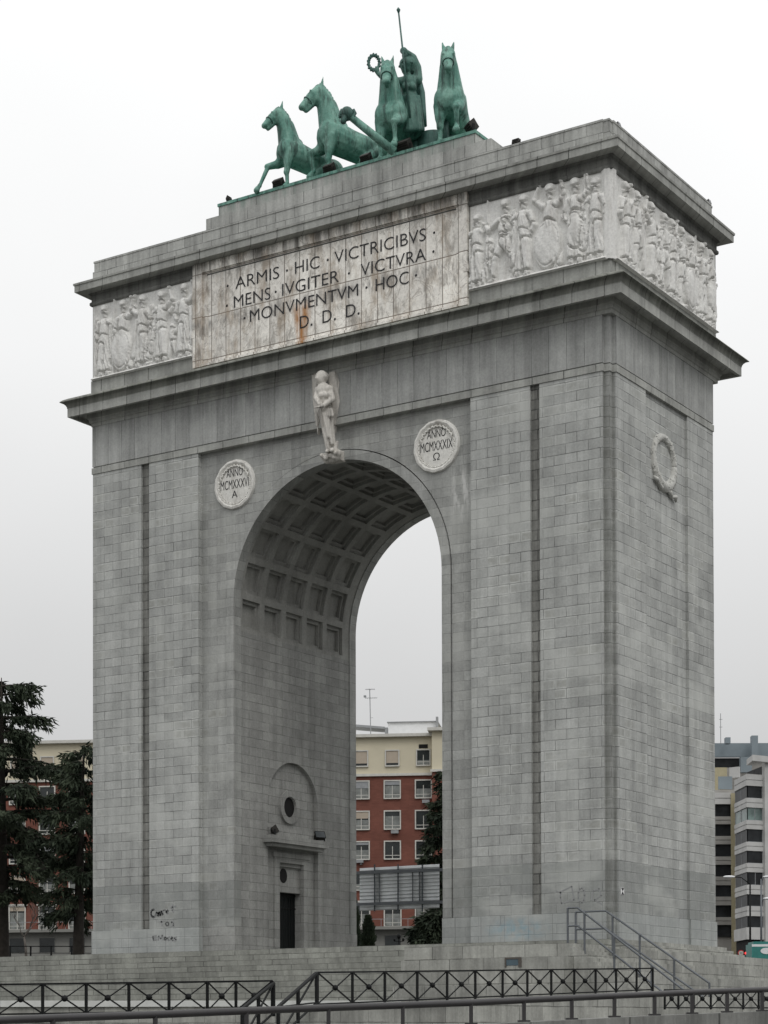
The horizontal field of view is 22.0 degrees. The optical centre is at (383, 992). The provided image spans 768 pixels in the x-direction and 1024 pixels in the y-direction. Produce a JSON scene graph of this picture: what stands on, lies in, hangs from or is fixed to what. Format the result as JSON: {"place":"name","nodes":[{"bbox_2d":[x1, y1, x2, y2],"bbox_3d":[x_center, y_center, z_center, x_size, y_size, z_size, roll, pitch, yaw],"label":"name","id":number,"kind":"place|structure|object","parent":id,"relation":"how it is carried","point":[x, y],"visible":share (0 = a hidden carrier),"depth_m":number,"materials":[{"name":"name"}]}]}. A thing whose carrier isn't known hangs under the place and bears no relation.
{"place":"outdoors","nodes":[
{"label":"outdoors","id":0,"kind":"place"},
{"bbox_2d":[0,0,767,742],"label":"sky","id":1,"kind":"structure","parent":0,"point":[125,125],"materials":[{"name":"white"}]},
{"bbox_2d":[393,934,404,944],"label":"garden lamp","id":2,"kind":"object","parent":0,"point":[398,937],"visible":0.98,"depth_m":159.96,"materials":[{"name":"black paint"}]},
{"bbox_3d":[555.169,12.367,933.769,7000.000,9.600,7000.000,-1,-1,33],"label":"ground","id":3,"kind":"structure","parent":0,"visible":0},
{"bbox_2d":[9,904,42,955],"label":"bare tree","id":4,"kind":"object","parent":3,"relation":"on","point":[33,915],"visible":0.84,"depth_m":170.15,"materials":[{"name":"brown plant"}]},
{"bbox_2d":[0,678,89,956],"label":"cedar tree","id":5,"kind":"object","parent":3,"relation":"on","point":[27,855],"visible":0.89,"depth_m":149.48,"materials":[{"name":"green plant"}]},
{"bbox_2d":[9,946,90,956],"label":"street railing","id":6,"kind":"object","parent":3,"relation":"on","point":[42,946],"visible":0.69,"depth_m":159.96,"materials":[{"name":"black metal"}]},
{"bbox_2d":[34,741,92,954],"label":"cedar tree","id":7,"kind":"object","parent":3,"relation":"on","point":[69,844],"visible":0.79,"depth_m":145.33,"materials":[{"name":"green plant"}]},
{"bbox_2d":[0,1006,274,1023],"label":"terrace wall","id":8,"kind":"structure","parent":3,"relation":"on","point":[230,1019],"depth_m":68.63,"materials":[{"name":"stone"}]},
{"bbox_2d":[0,1001,400,1006],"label":"coping","id":9,"kind":"object","parent":8,"relation":"on","point":[120,1003],"visible":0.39,"depth_m":68.51,"materials":[{"name":"stone"}]},
{"bbox_2d":[0,980,273,1014],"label":"lattice fence","id":10,"kind":"object","parent":9,"relation":"on","point":[64,998],"visible":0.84,"depth_m":59.39,"materials":[{"name":"black metal"}]},
{"bbox_2d":[4,689,442,956],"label":"apartment building","id":11,"kind":"structure","parent":3,"relation":"on","point":[398,764],"depth_m":198.81,"materials":[{"name":"red brick"}]},
{"bbox_2d":[9,938,24,952],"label":"window","id":12,"kind":"structure","parent":11,"relation":"in","point":[12,941],"depth_m":202.85,"materials":[{"name":"grey glass"}]},
{"bbox_2d":[10,877,25,892],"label":"window","id":13,"kind":"structure","parent":11,"relation":"in","point":[15,878],"depth_m":202.90,"materials":[{"name":"white glass"}]},
{"bbox_2d":[8,904,27,929],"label":"window","id":14,"kind":"structure","parent":11,"relation":"in","point":[21,911],"depth_m":202.85,"materials":[{"name":"white glass"}]},
{"bbox_2d":[36,904,55,928],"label":"window","id":15,"kind":"structure","parent":11,"relation":"in","point":[46,908],"depth_m":202.50,"materials":[{"name":"grey glass"}]},
{"bbox_2d":[39,823,53,834],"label":"window","id":16,"kind":"structure","parent":11,"relation":"in","point":[40,829],"depth_m":202.65,"materials":[{"name":"white paint"}]},
{"bbox_2d":[40,756,53,764],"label":"window","id":17,"kind":"structure","parent":11,"relation":"in","point":[49,759],"depth_m":202.75,"materials":[{"name":"white paint"}]},
{"bbox_2d":[39,937,54,951],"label":"window","id":18,"kind":"structure","parent":11,"relation":"in","point":[48,941],"depth_m":202.45,"materials":[{"name":"grey glass"}]},
{"bbox_2d":[39,786,55,796],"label":"window","id":19,"kind":"structure","parent":11,"relation":"in","point":[44,790],"depth_m":202.75,"materials":[{"name":"grey glass"}]},
{"bbox_2d":[39,876,55,893],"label":"window","id":20,"kind":"structure","parent":11,"relation":"in","point":[47,887],"depth_m":202.55,"materials":[{"name":"white paint"}]},
{"bbox_2d":[69,880,84,893],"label":"window","id":21,"kind":"structure","parent":11,"relation":"in","point":[71,885],"depth_m":202.26,"materials":[{"name":"white glass"}]},
{"bbox_2d":[68,912,85,928],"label":"window","id":22,"kind":"structure","parent":11,"relation":"in","point":[70,926],"depth_m":202.21,"materials":[{"name":"white glass"}]},
{"bbox_2d":[69,937,84,951],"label":"window","id":23,"kind":"structure","parent":11,"relation":"in","point":[70,938],"depth_m":202.16,"materials":[{"name":"grey glass"}]},
{"bbox_2d":[356,874,359,890],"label":"window","id":24,"kind":"structure","parent":11,"relation":"in","point":[358,875],"depth_m":198.93,"materials":[{"name":"grey glass"}]},
{"bbox_2d":[356,750,367,766],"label":"window","id":25,"kind":"structure","parent":11,"relation":"in","point":[361,755],"depth_m":199.07,"materials":[{"name":"white paint"}]},
{"bbox_2d":[356,780,369,799],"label":"window","id":26,"kind":"structure","parent":11,"relation":"in","point":[362,786],"depth_m":198.97,"materials":[{"name":"white glass"}]},
{"bbox_2d":[356,811,369,829],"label":"window","id":27,"kind":"structure","parent":11,"relation":"in","point":[362,817],"depth_m":198.93,"materials":[{"name":"white glass"}]},
{"bbox_2d":[356,841,369,859],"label":"window","id":28,"kind":"structure","parent":11,"relation":"in","point":[362,847],"depth_m":198.88,"materials":[{"name":"white glass"}]},
{"bbox_2d":[358,901,369,925],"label":"window","id":29,"kind":"structure","parent":11,"relation":"in","point":[362,913],"depth_m":198.78,"materials":[{"name":"white glass"}]},
{"bbox_2d":[385,749,399,766],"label":"window","id":30,"kind":"structure","parent":11,"relation":"in","point":[392,757],"depth_m":198.68,"materials":[{"name":"white paint"}]},
{"bbox_2d":[384,780,400,798],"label":"window","id":31,"kind":"structure","parent":11,"relation":"in","point":[392,788],"depth_m":198.63,"materials":[{"name":"white glass"}]},
{"bbox_2d":[384,810,400,829],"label":"window","id":32,"kind":"structure","parent":11,"relation":"in","point":[392,818],"depth_m":198.59,"materials":[{"name":"white glass"}]},
{"bbox_2d":[384,840,400,859],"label":"window","id":33,"kind":"structure","parent":11,"relation":"in","point":[392,849],"depth_m":198.54,"materials":[{"name":"white glass"}]},
{"bbox_2d":[384,935,400,944],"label":"window","id":34,"kind":"structure","parent":11,"relation":"in","point":[388,939],"depth_m":198.44,"materials":[{"name":"grey glass"}]},
{"bbox_2d":[384,909,401,925],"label":"window","id":35,"kind":"structure","parent":11,"relation":"in","point":[391,917],"depth_m":198.44,"materials":[{"name":"white glass"}]},
{"bbox_2d":[415,908,428,917],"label":"window","id":36,"kind":"structure","parent":11,"relation":"in","point":[417,911],"depth_m":198.15,"materials":[{"name":"grey glass"}]},
{"bbox_2d":[415,810,429,828],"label":"window","id":37,"kind":"structure","parent":11,"relation":"in","point":[420,820],"depth_m":198.27,"materials":[{"name":"grey glass"}]},
{"bbox_2d":[416,749,430,765],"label":"window","id":38,"kind":"structure","parent":11,"relation":"in","point":[423,756],"depth_m":198.34,"materials":[{"name":"white glass"}]},
{"bbox_2d":[415,779,431,798],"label":"window","id":39,"kind":"structure","parent":11,"relation":"in","point":[422,789],"depth_m":198.29,"materials":[{"name":"white glass"}]},
{"bbox_2d":[415,840,431,858],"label":"window","id":40,"kind":"structure","parent":11,"relation":"in","point":[417,842],"depth_m":198.25,"materials":[{"name":"white paint"}]},
{"bbox_2d":[240,982,274,1023],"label":"stair railing","id":41,"kind":"object","parent":3,"relation":"on","point":[260,993],"visible":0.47,"depth_m":60.25,"materials":[{"name":"grey metal"}]},
{"bbox_2d":[276,972,318,1023],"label":"stair railing","id":42,"kind":"object","parent":3,"relation":"on","point":[310,979],"visible":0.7,"depth_m":60.73,"materials":[{"name":"black metal"}]},
{"bbox_2d":[0,939,615,1000],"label":"steps","id":43,"kind":"structure","parent":3,"relation":"on","point":[287,971],"depth_m":105.52,"materials":[{"name":"stone"}]},
{"bbox_2d":[59,118,748,953],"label":"triumphal arch","id":44,"kind":"structure","parent":43,"relation":"on","point":[525,354],"depth_m":102.79,"materials":[{"name":"stone"}]},
{"bbox_2d":[271,824,278,834],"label":"floodlight","id":45,"kind":"object","parent":44,"relation":"on","point":[274,829],"visible":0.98,"depth_m":110.32,"materials":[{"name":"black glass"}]},
{"bbox_2d":[272,177,284,187],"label":"floodlight","id":46,"kind":"object","parent":44,"relation":"on","point":[278,182],"visible":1,"depth_m":106.82,"materials":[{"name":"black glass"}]},
{"bbox_2d":[280,893,295,948],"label":"door","id":47,"kind":"structure","parent":44,"relation":"in","point":[287,901],"depth_m":113.40,"materials":[{"name":"black paint"}]},
{"bbox_2d":[254,101,342,193],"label":"bronze horse","id":48,"kind":"object","parent":44,"relation":"on","point":[292,150],"visible":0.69,"depth_m":106.93},
{"bbox_2d":[314,831,325,840],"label":"floodlight","id":49,"kind":"object","parent":44,"relation":"on","point":[319,835],"visible":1,"depth_m":114.17,"materials":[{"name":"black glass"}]},
{"bbox_2d":[312,370,345,463],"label":"angel statue","id":50,"kind":"object","parent":44,"relation":"attached to","point":[326,399],"visible":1,"depth_m":103.58,"materials":[{"name":"white stone"}]},
{"bbox_2d":[322,162,336,172],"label":"floodlight","id":51,"kind":"object","parent":44,"relation":"on","point":[329,167],"visible":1,"depth_m":105.02,"materials":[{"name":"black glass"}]},
{"bbox_2d":[298,79,387,177],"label":"bronze horse","id":52,"kind":"object","parent":44,"relation":"on","point":[336,137],"visible":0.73,"depth_m":105.74},
{"bbox_2d":[359,152,372,162],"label":"floodlight","id":53,"kind":"object","parent":44,"relation":"on","point":[365,157],"visible":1,"depth_m":103.76,"materials":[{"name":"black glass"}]},
{"bbox_2d":[375,56,413,157],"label":"bronze horse","id":54,"kind":"object","parent":44,"relation":"on","point":[391,114],"visible":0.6,"depth_m":103.16},
{"bbox_2d":[338,106,454,155],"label":"bronze chariot","id":55,"kind":"object","parent":44,"relation":"on","point":[346,114],"visible":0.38,"depth_m":101.56,"materials":[{"name":"green metal"}]},
{"bbox_2d":[367,7,426,140],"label":"goddess statue","id":56,"kind":"object","parent":55,"relation":"in","point":[412,86],"visible":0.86,"depth_m":103.95,"materials":[{"name":"green metal"}]},
{"bbox_2d":[397,138,412,151],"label":"floodlight","id":57,"kind":"object","parent":44,"relation":"on","point":[404,144],"visible":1,"depth_m":102.42,"materials":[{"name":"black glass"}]},
{"bbox_2d":[433,42,469,139],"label":"bronze horse","id":58,"kind":"object","parent":44,"relation":"on","point":[450,103],"visible":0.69,"depth_m":101.36},
{"bbox_2d":[464,118,478,131],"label":"floodlight","id":59,"kind":"object","parent":44,"relation":"on","point":[471,124],"visible":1,"depth_m":100.20,"materials":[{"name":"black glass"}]},
{"bbox_2d":[512,138,520,143],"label":"floodlight","id":60,"kind":"object","parent":44,"relation":"on","point":[516,140],"visible":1,"depth_m":98.68,"materials":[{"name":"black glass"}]},
{"bbox_2d":[393,943,607,1001],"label":"podium","id":61,"kind":"object","parent":43,"relation":"on","point":[533,956],"visible":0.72,"depth_m":93.19,"materials":[{"name":"stone"}]},
{"bbox_2d":[505,957,521,967],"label":"recessed light","id":62,"kind":"object","parent":61,"relation":"attached to","point":[509,961],"visible":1,"depth_m":92.14,"materials":[{"name":"grey glass"}]},
{"bbox_2d":[356,897,361,945],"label":"cypress tree","id":63,"kind":"object","parent":3,"relation":"on","point":[358,919],"visible":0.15,"depth_m":152.85,"materials":[{"name":"green plant"}]},
{"bbox_2d":[358,914,376,945],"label":"cypress tree","id":64,"kind":"object","parent":3,"relation":"on","point":[368,937],"visible":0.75,"depth_m":149.75,"materials":[{"name":"green plant"}]},
{"bbox_2d":[356,864,442,910],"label":"road sign","id":65,"kind":"object","parent":3,"relation":"on","point":[397,887],"visible":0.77,"depth_m":132.37,"materials":[{"name":"metal"}]},
{"bbox_2d":[402,909,442,944],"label":"bush","id":66,"kind":"object","parent":3,"relation":"on","point":[427,929],"visible":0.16,"depth_m":142.21,"materials":[{"name":"green plant"}]},
{"bbox_2d":[413,771,442,925],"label":"cedar tree","id":67,"kind":"object","parent":3,"relation":"on","point":[432,845],"visible":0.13,"depth_m":151.46,"materials":[{"name":"green plant"}]},
{"bbox_2d":[275,991,767,1023],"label":"terrace wall","id":68,"kind":"structure","parent":3,"relation":"on","point":[484,1014],"depth_m":73.75,"materials":[{"name":"stone"}]},
{"bbox_2d":[318,968,653,1004],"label":"lattice fence","id":69,"kind":"object","parent":68,"relation":"on","point":[488,983],"visible":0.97,"depth_m":71.74,"materials":[{"name":"black metal"}]},
{"bbox_2d":[572,947,658,994],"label":"stairs","id":70,"kind":"structure","parent":3,"relation":"on","point":[596,958],"depth_m":91.03,"materials":[{"name":"stone"}]},
{"bbox_2d":[567,907,683,990],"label":"stair handrail","id":71,"kind":"object","parent":70,"relation":"on","point":[583,929],"visible":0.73,"depth_m":90.52,"materials":[{"name":"metal"}]},
{"bbox_2d":[575,910,710,996],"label":"stair handrail","id":72,"kind":"object","parent":70,"relation":"on","point":[656,946],"visible":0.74,"depth_m":92.33,"materials":[{"name":"metal"}]},
{"bbox_2d":[485,1011,767,1023],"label":"parapet wall","id":73,"kind":"structure","parent":3,"relation":"on","point":[756,1017],"depth_m":29.51,"materials":[{"name":"stone"}]},
{"bbox_2d":[0,987,767,1023],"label":"guard rail","id":74,"kind":"object","parent":73,"relation":"on","point":[156,1015],"visible":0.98,"depth_m":25.66,"materials":[{"name":"grey metal"}]},
{"bbox_2d":[605,939,767,1002],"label":"side terrace","id":75,"kind":"structure","parent":3,"relation":"on","point":[719,967],"depth_m":100.27,"materials":[{"name":"stone"}]},
{"bbox_2d":[664,989,767,1009],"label":"lattice fence","id":76,"kind":"object","parent":3,"relation":"on","point":[678,1004],"visible":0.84,"depth_m":81.63,"materials":[{"name":"black metal"}]},
{"bbox_2d":[723,875,750,941],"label":"street lamp","id":77,"kind":"object","parent":3,"relation":"on","point":[729,876],"visible":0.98,"depth_m":164.93,"materials":[{"name":"grey metal"}]},
{"bbox_2d":[715,713,767,954],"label":"apartment block","id":78,"kind":"structure","parent":3,"relation":"on","point":[741,809],"depth_m":257.54,"materials":[{"name":"concrete"}]},
{"bbox_2d":[746,941,767,958],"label":"bus","id":79,"kind":"object","parent":3,"relation":"on","point":[756,949],"visible":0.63,"depth_m":150.00,"materials":[{"name":"teal paint"}]},
{"bbox_2d":[760,876,767,941],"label":"street lamp","id":80,"kind":"object","parent":3,"relation":"on","point":[765,898],"visible":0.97,"depth_m":164.93,"materials":[{"name":"metal"}]}
]}

